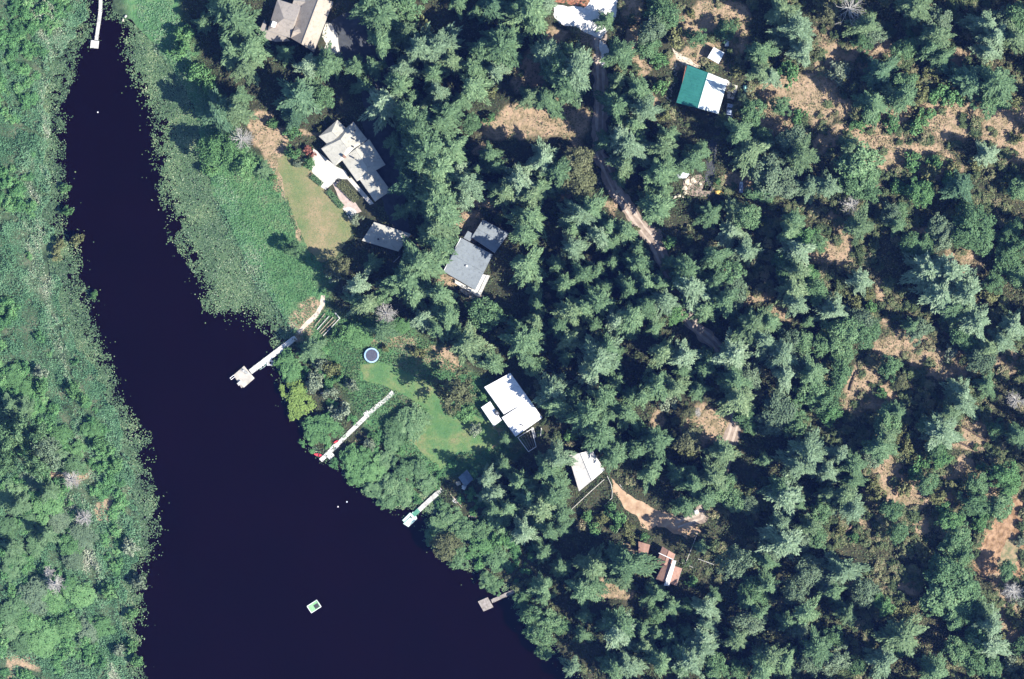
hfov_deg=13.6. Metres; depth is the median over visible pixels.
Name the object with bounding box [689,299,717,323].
conifer tree
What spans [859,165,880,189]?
broadleaf tree
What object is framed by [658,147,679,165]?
conifer tree
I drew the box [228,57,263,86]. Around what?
conifer tree
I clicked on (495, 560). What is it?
broadleaf tree
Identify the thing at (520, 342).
conifer tree
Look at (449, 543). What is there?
broadleaf tree
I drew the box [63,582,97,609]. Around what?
broadleaf tree
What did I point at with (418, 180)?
conifer tree
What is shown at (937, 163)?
shrub
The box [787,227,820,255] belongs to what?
broadleaf tree
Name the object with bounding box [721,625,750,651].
conifer tree
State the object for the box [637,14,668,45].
broadleaf tree
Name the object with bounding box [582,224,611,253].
conifer tree
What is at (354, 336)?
broadleaf tree
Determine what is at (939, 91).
shrub
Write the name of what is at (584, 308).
conifer tree
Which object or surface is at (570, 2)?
bare earth
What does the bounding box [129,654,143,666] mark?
shrub
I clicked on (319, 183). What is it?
hedge
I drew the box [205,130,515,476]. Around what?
meadow grass
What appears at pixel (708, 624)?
conifer tree
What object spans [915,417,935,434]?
broadleaf tree
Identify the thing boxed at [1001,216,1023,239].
broadleaf tree
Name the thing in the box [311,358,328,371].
shrub
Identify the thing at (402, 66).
conifer tree
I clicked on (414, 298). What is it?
conifer tree
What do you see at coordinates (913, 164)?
shrub
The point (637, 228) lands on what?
shrub
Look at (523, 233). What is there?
conifer tree
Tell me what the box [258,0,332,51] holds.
house
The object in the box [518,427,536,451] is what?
deck
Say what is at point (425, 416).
broadleaf tree
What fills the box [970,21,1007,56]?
conifer tree
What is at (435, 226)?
conifer tree
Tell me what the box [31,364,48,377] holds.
shrub
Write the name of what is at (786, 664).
conifer tree
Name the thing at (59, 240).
shrub
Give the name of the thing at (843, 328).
broadleaf tree
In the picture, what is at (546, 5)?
conifer tree
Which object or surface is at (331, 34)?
concrete apron
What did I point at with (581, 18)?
gravel turnaround
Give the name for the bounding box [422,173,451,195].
conifer tree
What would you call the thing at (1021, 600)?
shrub
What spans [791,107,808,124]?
shrub
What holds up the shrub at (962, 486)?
on the ground at (520, 120)
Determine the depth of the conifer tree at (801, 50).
1189.26 m
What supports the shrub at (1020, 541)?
on the ground at (520, 120)
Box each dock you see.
[90,0,102,48]
[234,336,296,387]
[320,390,394,461]
[403,488,442,526]
[478,590,514,610]
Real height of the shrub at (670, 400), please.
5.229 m
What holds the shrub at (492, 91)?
on the ground at (520, 120)
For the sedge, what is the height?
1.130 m
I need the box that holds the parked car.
[726,103,732,117]
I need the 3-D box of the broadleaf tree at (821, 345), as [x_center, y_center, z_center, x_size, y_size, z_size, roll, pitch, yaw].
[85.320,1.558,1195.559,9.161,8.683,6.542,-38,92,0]
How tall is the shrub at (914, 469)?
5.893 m
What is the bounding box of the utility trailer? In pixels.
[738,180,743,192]
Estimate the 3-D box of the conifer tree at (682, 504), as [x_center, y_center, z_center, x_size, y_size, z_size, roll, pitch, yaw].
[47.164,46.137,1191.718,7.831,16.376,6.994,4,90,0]
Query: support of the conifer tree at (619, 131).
on the ground at (520, 120)
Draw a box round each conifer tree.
[197,86,232,134]
[205,0,243,36]
[211,97,259,134]
[219,36,256,72]
[221,2,270,46]
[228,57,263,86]
[233,30,274,67]
[271,76,322,126]
[279,107,308,139]
[291,52,317,79]
[311,40,341,86]
[344,267,371,295]
[344,292,381,316]
[346,0,381,20]
[357,87,405,134]
[358,0,404,34]
[365,319,402,346]
[366,23,396,59]
[372,251,428,299]
[377,280,400,296]
[381,71,413,101]
[384,53,420,83]
[387,163,417,199]
[389,20,417,56]
[390,96,424,137]
[393,123,451,177]
[401,235,453,286]
[402,21,441,68]
[402,106,435,144]
[402,274,427,312]
[404,158,430,177]
[406,21,464,65]
[409,307,435,332]
[413,181,443,222]
[413,221,459,265]
[414,176,423,189]
[416,147,456,184]
[417,97,433,112]
[418,62,450,90]
[418,183,464,238]
[420,215,462,252]
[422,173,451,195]
[423,78,452,106]
[424,279,459,309]
[426,113,462,137]
[427,317,449,342]
[428,300,460,341]
[429,97,464,125]
[432,134,468,167]
[438,44,466,77]
[449,169,487,203]
[449,315,495,366]
[453,161,470,179]
[453,190,476,213]
[456,55,489,83]
[459,73,498,105]
[466,37,491,75]
[474,347,508,374]
[475,0,512,23]
[475,483,507,503]
[476,463,501,489]
[477,139,504,170]
[478,27,502,41]
[481,21,525,70]
[481,498,501,518]
[485,61,513,86]
[485,157,507,174]
[486,173,516,215]
[495,498,521,518]
[497,324,546,367]
[501,0,553,43]
[502,0,521,32]
[502,162,535,202]
[503,201,547,239]
[503,472,539,516]
[505,24,524,42]
[505,315,526,333]
[507,177,547,213]
[507,222,539,249]
[507,467,531,495]
[509,244,547,288]
[509,504,540,545]
[514,84,542,109]
[516,351,537,370]
[520,488,557,530]
[521,18,542,42]
[521,308,547,331]
[522,135,559,184]
[524,321,545,344]
[525,37,561,68]
[526,570,552,601]
[527,290,547,314]
[528,516,563,542]
[531,371,574,408]
[532,83,566,119]
[532,451,567,483]
[534,153,572,195]
[535,171,556,207]
[535,481,571,506]
[536,44,567,84]
[538,437,577,467]
[539,392,575,417]
[541,0,557,17]
[543,66,576,105]
[545,472,571,493]
[546,313,570,340]
[547,272,580,300]
[547,497,575,524]
[548,294,582,333]
[552,321,587,354]
[554,518,575,536]
[555,196,605,231]
[556,394,608,432]
[557,212,586,238]
[558,39,582,57]
[558,655,582,677]
[559,91,580,109]
[559,228,591,263]
[561,39,593,105]
[564,574,604,609]
[565,542,607,593]
[567,294,595,323]
[569,259,601,285]
[571,409,614,453]
[574,349,600,389]
[575,187,608,223]
[578,330,623,380]
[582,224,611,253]
[583,280,617,316]
[583,327,623,374]
[585,314,604,334]
[585,382,618,409]
[586,576,609,595]
[592,83,635,126]
[592,605,617,631]
[595,650,623,678]
[597,214,621,236]
[598,36,638,69]
[599,434,628,474]
[601,305,625,333]
[601,541,665,584]
[602,609,636,650]
[603,568,634,593]
[604,154,638,184]
[605,131,653,167]
[606,69,627,94]
[607,117,630,150]
[607,605,637,648]
[612,269,638,304]
[613,218,643,246]
[613,296,646,338]
[614,400,644,432]
[614,645,648,678]
[621,251,655,278]
[622,71,653,101]
[622,114,650,134]
[625,635,652,655]
[627,90,666,127]
[631,270,656,298]
[631,383,655,410]
[632,291,657,322]
[634,424,677,464]
[635,186,676,226]
[635,457,660,495]
[639,156,682,196]
[640,368,668,402]
[642,318,666,339]
[642,333,679,377]
[643,642,672,678]
[646,129,680,162]
[646,287,681,322]
[647,269,673,294]
[655,123,680,145]
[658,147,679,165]
[661,369,692,400]
[666,338,703,370]
[667,662,689,678]
[668,268,684,293]
[668,493,695,517]
[669,251,705,281]
[669,640,688,662]
[670,639,704,678]
[671,465,705,498]
[673,276,713,317]
[675,145,710,174]
[679,627,724,669]
[685,139,710,158]
[688,617,720,643]
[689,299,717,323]
[690,485,717,510]
[690,593,724,619]
[691,201,723,229]
[692,615,720,632]
[696,246,734,272]
[698,455,727,491]
[699,434,742,472]
[700,268,723,299]
[708,327,754,372]
[710,287,740,319]
[713,219,750,248]
[714,364,753,398]
[714,383,756,417]
[719,194,746,222]
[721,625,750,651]
[724,116,753,144]
[725,233,764,266]
[726,133,776,179]
[728,304,772,346]
[744,40,780,68]
[744,58,769,83]
[747,602,770,618]
[748,552,780,571]
[748,642,777,678]
[752,329,779,361]
[752,642,785,668]
[753,567,781,593]
[754,473,793,496]
[754,524,804,561]
[756,335,798,377]
[757,309,783,335]
[760,65,782,89]
[762,471,805,520]
[764,0,802,29]
[766,8,816,48]
[768,505,795,533]
[769,357,794,395]
[771,443,818,484]
[774,273,810,308]
[774,642,798,678]
[776,239,816,266]
[777,218,804,242]
[778,290,810,318]
[779,256,811,282]
[780,206,805,229]
[784,38,812,68]
[784,128,820,175]
[785,423,830,472]
[790,591,822,631]
[791,513,823,535]
[793,174,817,205]
[796,351,828,387]
[797,624,836,672]
[806,168,843,198]
[809,455,841,485]
[811,290,850,321]
[811,481,835,504]
[817,550,872,583]
[817,582,849,606]
[826,444,848,465]
[827,483,858,517]
[830,597,857,627]
[831,487,865,523]
[837,448,868,478]
[838,135,857,156]
[838,471,869,489]
[840,9,882,37]
[841,200,875,245]
[844,266,874,298]
[850,85,895,129]
[860,55,900,92]
[860,427,899,464]
[862,643,897,678]
[871,422,901,445]
[871,612,929,657]
[875,79,894,96]
[883,81,917,122]
[893,0,932,30]
[897,250,949,293]
[908,278,954,316]
[912,19,956,62]
[914,29,943,61]
[915,652,948,678]
[916,410,966,451]
[927,46,956,71]
[932,252,981,287]
[935,295,965,323]
[936,399,962,421]
[939,168,974,208]
[939,375,970,406]
[941,385,978,420]
[942,61,981,101]
[947,299,975,329]
[948,302,990,341]
[949,267,982,309]
[956,9,998,33]
[967,139,999,167]
[968,41,1002,64]
[969,634,1014,658]
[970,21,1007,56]
[970,370,995,399]
[972,337,997,361]
[972,592,997,618]
[972,601,1003,639]
[973,65,1017,110]
[986,329,1017,354]
[992,307,1023,340]
[1003,21,1023,55]
[1004,421,1023,450]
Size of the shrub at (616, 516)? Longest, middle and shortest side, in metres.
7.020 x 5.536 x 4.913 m
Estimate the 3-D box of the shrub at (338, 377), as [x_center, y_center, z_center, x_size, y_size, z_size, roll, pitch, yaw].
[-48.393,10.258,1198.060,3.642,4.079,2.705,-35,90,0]
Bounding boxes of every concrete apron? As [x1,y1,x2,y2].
[322,23,339,55]
[725,79,737,98]
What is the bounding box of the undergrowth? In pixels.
[181,0,1023,678]
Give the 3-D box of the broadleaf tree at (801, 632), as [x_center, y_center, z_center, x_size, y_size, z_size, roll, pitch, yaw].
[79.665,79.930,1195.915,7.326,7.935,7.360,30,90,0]
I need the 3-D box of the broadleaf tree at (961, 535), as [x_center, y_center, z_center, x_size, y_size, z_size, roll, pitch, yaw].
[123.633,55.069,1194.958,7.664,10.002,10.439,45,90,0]
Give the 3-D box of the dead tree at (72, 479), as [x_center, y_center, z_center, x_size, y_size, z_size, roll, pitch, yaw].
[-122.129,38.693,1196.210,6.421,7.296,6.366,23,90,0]
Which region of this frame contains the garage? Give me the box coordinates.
[362,222,410,250]
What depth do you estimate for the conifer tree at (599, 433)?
1183.75 m
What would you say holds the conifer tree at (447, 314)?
on the ground at (520, 120)
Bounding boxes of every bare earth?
[554,0,589,6]
[683,175,710,196]
[973,494,1023,578]
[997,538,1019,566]
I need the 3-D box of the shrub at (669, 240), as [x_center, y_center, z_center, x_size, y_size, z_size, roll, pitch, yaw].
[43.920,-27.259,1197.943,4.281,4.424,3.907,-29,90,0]
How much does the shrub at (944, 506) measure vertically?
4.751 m
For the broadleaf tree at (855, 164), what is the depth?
1189.04 m
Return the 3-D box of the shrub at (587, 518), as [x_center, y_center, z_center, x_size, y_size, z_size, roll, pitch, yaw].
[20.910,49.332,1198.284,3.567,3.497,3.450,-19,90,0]
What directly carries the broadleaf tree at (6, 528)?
on the ground at (520, 120)
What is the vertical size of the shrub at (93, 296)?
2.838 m
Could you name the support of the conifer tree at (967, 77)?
on the ground at (520, 120)
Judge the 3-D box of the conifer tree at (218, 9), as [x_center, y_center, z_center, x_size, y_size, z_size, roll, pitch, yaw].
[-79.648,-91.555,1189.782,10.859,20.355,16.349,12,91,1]
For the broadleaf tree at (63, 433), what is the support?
on the ground at (520, 120)
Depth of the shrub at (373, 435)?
1197.61 m
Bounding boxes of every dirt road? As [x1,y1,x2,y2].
[591,33,741,524]
[642,223,662,249]
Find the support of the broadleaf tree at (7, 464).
on the ground at (520, 120)
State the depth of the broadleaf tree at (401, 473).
1196.62 m
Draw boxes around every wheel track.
[600,36,738,527]
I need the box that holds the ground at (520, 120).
[0,0,1023,678]
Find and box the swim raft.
[307,600,320,612]
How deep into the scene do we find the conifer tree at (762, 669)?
1186.94 m
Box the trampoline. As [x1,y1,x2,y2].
[364,348,378,362]
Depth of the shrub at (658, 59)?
1196.48 m
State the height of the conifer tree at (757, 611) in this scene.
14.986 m
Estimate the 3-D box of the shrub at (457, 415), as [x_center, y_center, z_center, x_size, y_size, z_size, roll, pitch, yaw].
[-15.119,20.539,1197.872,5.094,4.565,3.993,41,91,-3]
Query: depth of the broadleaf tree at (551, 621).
1192.84 m
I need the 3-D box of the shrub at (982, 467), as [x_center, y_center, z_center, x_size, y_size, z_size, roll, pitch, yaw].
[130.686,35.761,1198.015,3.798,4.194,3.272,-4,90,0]
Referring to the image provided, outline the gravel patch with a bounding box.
[599,41,608,64]
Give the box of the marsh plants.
[0,0,141,678]
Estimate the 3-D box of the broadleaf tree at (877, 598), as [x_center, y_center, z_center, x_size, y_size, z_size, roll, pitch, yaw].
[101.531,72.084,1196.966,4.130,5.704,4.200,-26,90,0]
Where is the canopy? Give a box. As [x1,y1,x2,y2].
[677,172,688,177]
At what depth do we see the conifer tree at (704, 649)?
1187.42 m
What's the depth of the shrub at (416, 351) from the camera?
1197.57 m
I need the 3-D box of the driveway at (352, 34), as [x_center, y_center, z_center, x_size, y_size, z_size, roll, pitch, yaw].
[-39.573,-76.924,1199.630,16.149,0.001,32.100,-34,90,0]
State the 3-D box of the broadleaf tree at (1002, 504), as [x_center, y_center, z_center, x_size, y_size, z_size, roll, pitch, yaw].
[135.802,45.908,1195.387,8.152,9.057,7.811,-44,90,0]
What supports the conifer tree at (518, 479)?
on the ground at (520, 120)
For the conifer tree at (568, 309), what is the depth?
1185.82 m
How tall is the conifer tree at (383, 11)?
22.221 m
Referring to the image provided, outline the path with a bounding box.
[297,295,324,333]
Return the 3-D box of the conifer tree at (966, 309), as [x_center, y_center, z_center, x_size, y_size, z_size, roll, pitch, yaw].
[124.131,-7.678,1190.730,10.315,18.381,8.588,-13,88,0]
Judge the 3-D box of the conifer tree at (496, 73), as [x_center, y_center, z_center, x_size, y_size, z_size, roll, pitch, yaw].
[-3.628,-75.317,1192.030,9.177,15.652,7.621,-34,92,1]
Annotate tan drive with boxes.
[611,478,700,538]
[672,48,699,67]
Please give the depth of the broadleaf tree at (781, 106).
1193.79 m
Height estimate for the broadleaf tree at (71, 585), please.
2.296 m
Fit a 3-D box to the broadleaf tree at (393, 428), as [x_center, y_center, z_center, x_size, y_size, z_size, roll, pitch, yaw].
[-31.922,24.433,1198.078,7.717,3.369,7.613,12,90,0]
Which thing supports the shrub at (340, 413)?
on the ground at (520, 120)
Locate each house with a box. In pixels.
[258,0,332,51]
[319,120,389,200]
[444,220,508,296]
[484,373,541,436]
[568,451,603,490]
[656,546,681,585]
[676,65,727,113]
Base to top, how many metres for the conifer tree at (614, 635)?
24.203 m
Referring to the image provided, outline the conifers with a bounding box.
[0,0,919,647]
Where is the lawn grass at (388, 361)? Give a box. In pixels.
[272,153,499,472]
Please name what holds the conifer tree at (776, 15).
on the ground at (520, 120)
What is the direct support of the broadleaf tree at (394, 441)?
on the ground at (520, 120)
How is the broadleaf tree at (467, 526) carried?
on the ground at (520, 120)
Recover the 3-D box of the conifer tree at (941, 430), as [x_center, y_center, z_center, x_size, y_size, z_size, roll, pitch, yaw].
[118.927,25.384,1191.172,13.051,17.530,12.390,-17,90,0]
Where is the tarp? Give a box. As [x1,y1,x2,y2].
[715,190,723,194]
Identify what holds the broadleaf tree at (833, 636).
on the ground at (520, 120)
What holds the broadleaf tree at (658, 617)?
on the ground at (520, 120)
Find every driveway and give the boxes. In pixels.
[328,13,394,120]
[361,120,409,232]
[703,109,732,190]
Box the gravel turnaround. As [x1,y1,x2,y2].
[554,0,617,38]
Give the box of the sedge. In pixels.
[137,0,311,343]
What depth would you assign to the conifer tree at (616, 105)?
1188.30 m
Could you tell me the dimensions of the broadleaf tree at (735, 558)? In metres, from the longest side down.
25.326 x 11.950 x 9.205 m
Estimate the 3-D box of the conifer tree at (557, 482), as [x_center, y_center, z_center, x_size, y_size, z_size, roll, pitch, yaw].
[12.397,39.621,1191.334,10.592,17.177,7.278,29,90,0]
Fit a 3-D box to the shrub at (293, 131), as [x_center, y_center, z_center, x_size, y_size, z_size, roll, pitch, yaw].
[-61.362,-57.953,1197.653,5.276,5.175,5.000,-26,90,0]
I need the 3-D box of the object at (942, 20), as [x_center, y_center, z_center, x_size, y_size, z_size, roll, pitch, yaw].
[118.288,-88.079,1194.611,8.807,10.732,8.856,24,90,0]
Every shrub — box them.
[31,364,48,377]
[35,381,45,395]
[51,245,61,260]
[55,237,66,248]
[58,183,71,193]
[59,205,73,215]
[64,380,80,400]
[69,234,84,246]
[77,391,88,405]
[90,289,97,299]
[91,435,108,452]
[98,582,116,600]
[108,456,122,472]
[112,643,127,656]
[122,537,140,556]
[123,608,138,620]
[124,638,137,654]
[128,572,145,590]
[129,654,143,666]
[163,39,189,60]
[173,24,195,43]
[185,62,211,85]
[199,160,217,177]
[202,74,216,94]
[265,117,277,128]
[269,174,277,181]
[273,358,280,366]
[282,124,302,140]
[283,143,300,159]
[292,159,302,167]
[302,157,314,170]
[303,145,311,154]
[305,371,323,394]
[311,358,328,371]
[317,126,322,133]
[320,361,342,376]
[322,388,339,399]
[325,268,341,283]
[328,401,351,420]
[331,329,347,341]
[331,370,343,382]
[342,284,350,298]
[343,377,358,391]
[349,213,364,224]
[363,438,375,451]
[367,431,379,443]
[380,343,388,351]
[410,347,425,358]
[412,14,433,36]
[449,407,464,421]
[458,405,474,423]
[469,423,481,437]
[478,392,485,401]
[481,113,495,125]
[484,83,497,98]
[490,531,504,548]
[563,429,577,441]
[565,33,580,47]
[578,42,595,56]
[582,509,592,522]
[587,522,600,535]
[594,511,609,523]
[603,502,626,523]
[609,519,621,533]
[621,520,635,536]
[627,535,637,545]
[628,425,639,438]
[632,226,640,232]
[634,421,647,434]
[640,532,649,541]
[649,52,669,69]
[651,80,669,95]
[655,110,668,121]
[658,396,677,411]
[661,235,676,249]
[667,25,686,48]
[677,441,697,461]
[683,575,697,587]
[684,7,695,19]
[728,64,745,77]
[777,58,800,90]
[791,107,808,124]
[824,59,849,87]
[832,525,845,535]
[843,291,861,308]
[848,120,866,133]
[848,531,859,542]
[861,112,880,125]
[861,287,873,301]
[863,484,886,502]
[864,477,879,494]
[865,299,877,312]
[875,387,887,400]
[881,114,899,134]
[886,605,904,622]
[889,177,906,195]
[896,424,906,436]
[896,434,902,445]
[897,476,912,496]
[898,605,912,618]
[900,438,914,455]
[903,69,919,87]
[903,453,920,466]
[904,151,921,172]
[905,27,916,37]
[907,455,930,480]
[909,113,929,135]
[910,83,930,109]
[911,176,934,203]
[916,544,929,563]
[918,107,936,119]
[919,164,940,182]
[922,63,942,82]
[925,154,942,169]
[925,487,946,505]
[927,408,938,417]
[928,82,949,105]
[935,501,953,517]
[941,88,964,106]
[942,170,954,187]
[944,207,962,221]
[944,343,957,362]
[944,479,958,494]
[946,161,961,175]
[950,194,971,207]
[953,489,969,503]
[958,474,968,495]
[969,155,983,171]
[969,517,986,532]
[973,501,993,520]
[975,462,988,473]
[977,282,999,302]
[997,630,1006,639]
[1003,652,1021,671]
[1005,97,1023,112]
[1008,613,1021,630]
[1009,131,1023,143]
[1010,591,1023,606]
[1013,536,1023,547]
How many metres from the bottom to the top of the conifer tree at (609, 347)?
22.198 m
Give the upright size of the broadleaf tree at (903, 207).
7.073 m
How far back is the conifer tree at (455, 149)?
1186.73 m
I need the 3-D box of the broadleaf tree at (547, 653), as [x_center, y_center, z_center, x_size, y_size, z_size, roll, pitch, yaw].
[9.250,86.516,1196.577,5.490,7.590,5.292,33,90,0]
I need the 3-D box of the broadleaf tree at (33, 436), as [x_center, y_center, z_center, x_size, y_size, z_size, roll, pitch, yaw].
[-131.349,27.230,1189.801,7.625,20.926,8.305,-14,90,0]
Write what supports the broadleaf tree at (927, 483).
on the ground at (520, 120)
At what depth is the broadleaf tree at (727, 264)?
1190.04 m
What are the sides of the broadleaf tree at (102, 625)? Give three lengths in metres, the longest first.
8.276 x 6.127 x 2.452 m
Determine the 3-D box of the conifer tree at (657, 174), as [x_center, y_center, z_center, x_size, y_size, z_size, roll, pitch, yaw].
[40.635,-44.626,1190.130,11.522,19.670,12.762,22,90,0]
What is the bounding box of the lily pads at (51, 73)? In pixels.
[39,1,168,678]
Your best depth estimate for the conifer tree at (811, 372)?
1187.18 m
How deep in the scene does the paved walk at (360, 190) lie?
1199.60 m
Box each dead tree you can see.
[44,565,55,576]
[45,574,66,596]
[60,471,81,490]
[75,508,93,524]
[230,127,254,148]
[374,301,398,323]
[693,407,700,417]
[835,0,863,25]
[841,196,860,214]
[1000,581,1022,602]
[1006,388,1023,408]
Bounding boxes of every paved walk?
[333,181,360,212]
[342,207,356,219]
[348,178,373,204]
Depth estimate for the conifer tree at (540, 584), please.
1190.03 m
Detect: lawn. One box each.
[277,153,352,262]
[360,362,503,469]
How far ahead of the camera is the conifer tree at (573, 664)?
1191.14 m
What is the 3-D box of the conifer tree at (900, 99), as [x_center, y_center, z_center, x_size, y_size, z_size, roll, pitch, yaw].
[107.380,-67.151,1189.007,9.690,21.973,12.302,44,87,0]
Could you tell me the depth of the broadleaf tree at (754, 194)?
1193.24 m
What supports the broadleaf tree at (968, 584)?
on the ground at (520, 120)
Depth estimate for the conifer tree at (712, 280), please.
1187.85 m
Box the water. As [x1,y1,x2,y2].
[37,0,582,678]
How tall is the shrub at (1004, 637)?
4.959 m
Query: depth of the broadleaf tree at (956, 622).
1191.33 m
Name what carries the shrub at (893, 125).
on the ground at (520, 120)
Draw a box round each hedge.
[310,174,323,186]
[326,189,344,208]
[336,179,359,202]
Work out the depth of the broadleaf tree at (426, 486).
1197.62 m
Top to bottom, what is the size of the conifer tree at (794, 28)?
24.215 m
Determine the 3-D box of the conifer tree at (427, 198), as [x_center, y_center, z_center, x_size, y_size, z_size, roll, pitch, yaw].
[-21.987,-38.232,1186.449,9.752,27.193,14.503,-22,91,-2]
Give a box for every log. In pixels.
[849,372,855,390]
[958,442,977,452]
[961,425,986,440]
[979,575,996,583]
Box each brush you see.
[0,0,129,678]
[274,337,535,600]
[490,0,1023,678]
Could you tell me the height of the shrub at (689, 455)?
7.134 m
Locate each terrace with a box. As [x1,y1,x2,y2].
[312,149,348,189]
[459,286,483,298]
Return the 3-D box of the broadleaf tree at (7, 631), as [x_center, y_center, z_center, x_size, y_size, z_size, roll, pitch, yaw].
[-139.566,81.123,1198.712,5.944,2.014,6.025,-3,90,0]
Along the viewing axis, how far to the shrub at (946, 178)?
1197.16 m
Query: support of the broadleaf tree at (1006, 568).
on the ground at (520, 120)
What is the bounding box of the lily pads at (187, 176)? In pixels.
[105,0,583,678]
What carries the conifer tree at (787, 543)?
on the ground at (520, 120)
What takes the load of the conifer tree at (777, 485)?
on the ground at (520, 120)
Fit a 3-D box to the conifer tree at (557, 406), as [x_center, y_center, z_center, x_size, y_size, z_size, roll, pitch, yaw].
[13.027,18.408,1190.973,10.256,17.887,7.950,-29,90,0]
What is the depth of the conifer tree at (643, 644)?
1190.96 m
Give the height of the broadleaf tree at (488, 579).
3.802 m
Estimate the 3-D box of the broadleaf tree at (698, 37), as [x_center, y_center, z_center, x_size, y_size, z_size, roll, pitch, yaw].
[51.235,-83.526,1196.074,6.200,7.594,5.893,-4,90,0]
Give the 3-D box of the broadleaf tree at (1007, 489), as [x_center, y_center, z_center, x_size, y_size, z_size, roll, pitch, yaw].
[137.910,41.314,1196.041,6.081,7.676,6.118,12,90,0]
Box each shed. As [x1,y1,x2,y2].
[458,470,472,486]
[481,402,500,425]
[638,541,649,554]
[707,48,723,63]
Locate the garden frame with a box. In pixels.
[315,312,339,335]
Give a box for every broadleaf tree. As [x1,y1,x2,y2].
[0,417,22,453]
[0,450,17,477]
[0,478,27,514]
[0,516,19,540]
[0,562,19,581]
[0,598,25,625]
[0,623,20,641]
[1,359,25,388]
[1,549,27,572]
[5,589,33,614]
[8,410,31,453]
[11,632,30,654]
[14,483,28,500]
[16,575,54,615]
[17,376,34,398]
[17,511,40,532]
[17,611,42,634]
[18,471,43,492]
[21,451,51,482]
[23,421,47,452]
[26,532,45,558]
[26,632,55,658]
[30,434,64,471]
[31,489,64,526]
[33,620,63,647]
[40,589,67,612]
[46,509,70,533]
[47,424,74,445]
[55,616,82,638]
[58,533,84,555]
[60,575,80,593]
[62,454,91,475]
[62,549,83,570]
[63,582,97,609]
[67,522,98,549]
[69,439,88,457]
[77,618,99,645]
[78,420,103,441]
[87,616,116,637]
[195,135,223,167]
[220,132,245,166]
[229,145,259,181]
[276,346,300,368]
[278,358,302,384]
[279,379,316,421]
[282,239,305,257]
[302,412,347,444]
[304,430,321,444]
[310,84,334,108]
[323,254,349,280]
[339,443,365,475]
[342,322,373,348]
[345,468,366,487]
[359,446,373,462]
[360,453,386,482]
[361,480,383,499]
[373,286,392,304]
[375,450,394,470]
[375,488,397,509]
[377,471,400,499]
[383,413,408,441]
[383,431,404,454]
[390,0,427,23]
[391,456,413,486]
[392,317,410,333]
[393,483,415,507]
[394,402,425,443]
[408,457,427,481]
[414,473,437,495]
[416,410,433,426]
[424,528,440,547]
[427,517,447,535]
[429,532,463,561]
[431,367,476,416]
[436,505,465,528]
[439,501,449,511]
[447,546,469,569]
[449,516,478,541]
[462,112,481,135]
[463,296,507,331]
[468,535,496,557]
[471,519,493,543]
[478,571,497,591]
[482,545,511,573]
[484,514,511,537]
[485,580,503,596]
[513,590,529,608]
[515,605,546,627]
[519,604,533,616]
[521,621,556,646]
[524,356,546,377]
[533,607,564,632]
[534,641,554,659]
[551,616,569,635]
[561,163,598,203]
[562,146,595,172]
[617,326,637,339]
[633,36,661,59]
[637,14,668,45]
[643,0,684,29]
[646,0,669,14]
[646,605,665,625]
[662,306,688,325]
[672,418,704,453]
[678,596,695,615]
[679,405,695,418]
[685,28,706,48]
[704,651,729,678]
[707,473,737,503]
[710,258,747,287]
[713,18,739,43]
[714,543,756,579]
[715,269,747,314]
[721,488,745,512]
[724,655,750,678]
[726,324,753,353]
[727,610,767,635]
[732,404,755,426]
[733,202,761,229]
[736,92,745,100]
[736,574,768,605]
[737,359,761,390]
[738,98,766,128]
[738,419,757,435]
[742,495,760,514]
[743,181,775,202]
[748,149,796,199]
[752,125,772,143]
[754,409,782,437]
[754,532,781,561]
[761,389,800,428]
[768,27,791,53]
[768,96,791,116]
[770,248,791,283]
[773,177,801,199]
[775,124,810,155]
[777,328,800,354]
[780,577,809,604]
[781,397,805,431]
[783,415,809,437]
[786,618,810,642]
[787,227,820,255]
[790,351,805,371]
[790,553,826,588]
[791,329,812,353]
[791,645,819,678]
[793,378,830,411]
[794,529,814,552]
[797,264,820,282]
[800,277,828,305]
[804,233,828,253]
[807,497,832,524]
[808,329,829,357]
[808,528,827,549]
[809,385,840,414]
[814,399,843,427]
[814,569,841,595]
[815,2,841,24]
[819,316,845,331]
[820,624,843,645]
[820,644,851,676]
[824,315,864,344]
[824,331,852,358]
[828,346,857,362]
[828,357,851,392]
[831,135,886,191]
[837,172,863,200]
[846,308,879,328]
[847,654,868,674]
[848,577,880,608]
[850,32,873,54]
[853,178,881,202]
[856,320,881,349]
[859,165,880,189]
[859,446,884,469]
[864,23,890,44]
[872,592,883,605]
[873,401,902,434]
[873,597,895,617]
[876,353,903,382]
[876,498,904,521]
[879,201,902,223]
[883,642,914,657]
[886,520,908,545]
[887,72,919,89]
[889,36,918,59]
[892,372,908,390]
[896,202,908,218]
[898,231,922,254]
[899,176,922,208]
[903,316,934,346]
[914,470,939,495]
[915,188,934,208]
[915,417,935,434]
[918,233,934,256]
[919,575,965,620]
[920,595,940,617]
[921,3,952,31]
[923,212,950,237]
[923,553,968,590]
[924,435,945,459]
[926,450,954,469]
[931,223,955,252]
[934,512,965,532]
[936,540,961,558]
[941,635,969,665]
[943,521,970,555]
[945,608,971,630]
[946,562,980,602]
[948,325,978,353]
[951,199,996,244]
[951,226,982,250]
[952,542,973,566]
[954,590,985,621]
[956,491,992,516]
[961,648,988,678]
[964,620,999,654]
[965,346,997,374]
[965,469,988,495]
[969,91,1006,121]
[972,227,996,256]
[982,270,1006,294]
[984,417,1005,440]
[984,655,1005,678]
[986,494,1014,522]
[988,459,1021,487]
[992,247,1023,275]
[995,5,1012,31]
[995,231,1015,248]
[995,559,1016,582]
[997,236,1023,258]
[997,477,1018,496]
[1001,1,1023,33]
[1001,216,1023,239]
[1004,175,1023,200]
[1006,264,1023,288]
[1007,635,1023,654]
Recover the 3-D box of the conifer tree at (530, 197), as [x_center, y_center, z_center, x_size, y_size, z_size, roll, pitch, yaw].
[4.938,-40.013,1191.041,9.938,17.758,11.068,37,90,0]
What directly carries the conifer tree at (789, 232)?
on the ground at (520, 120)

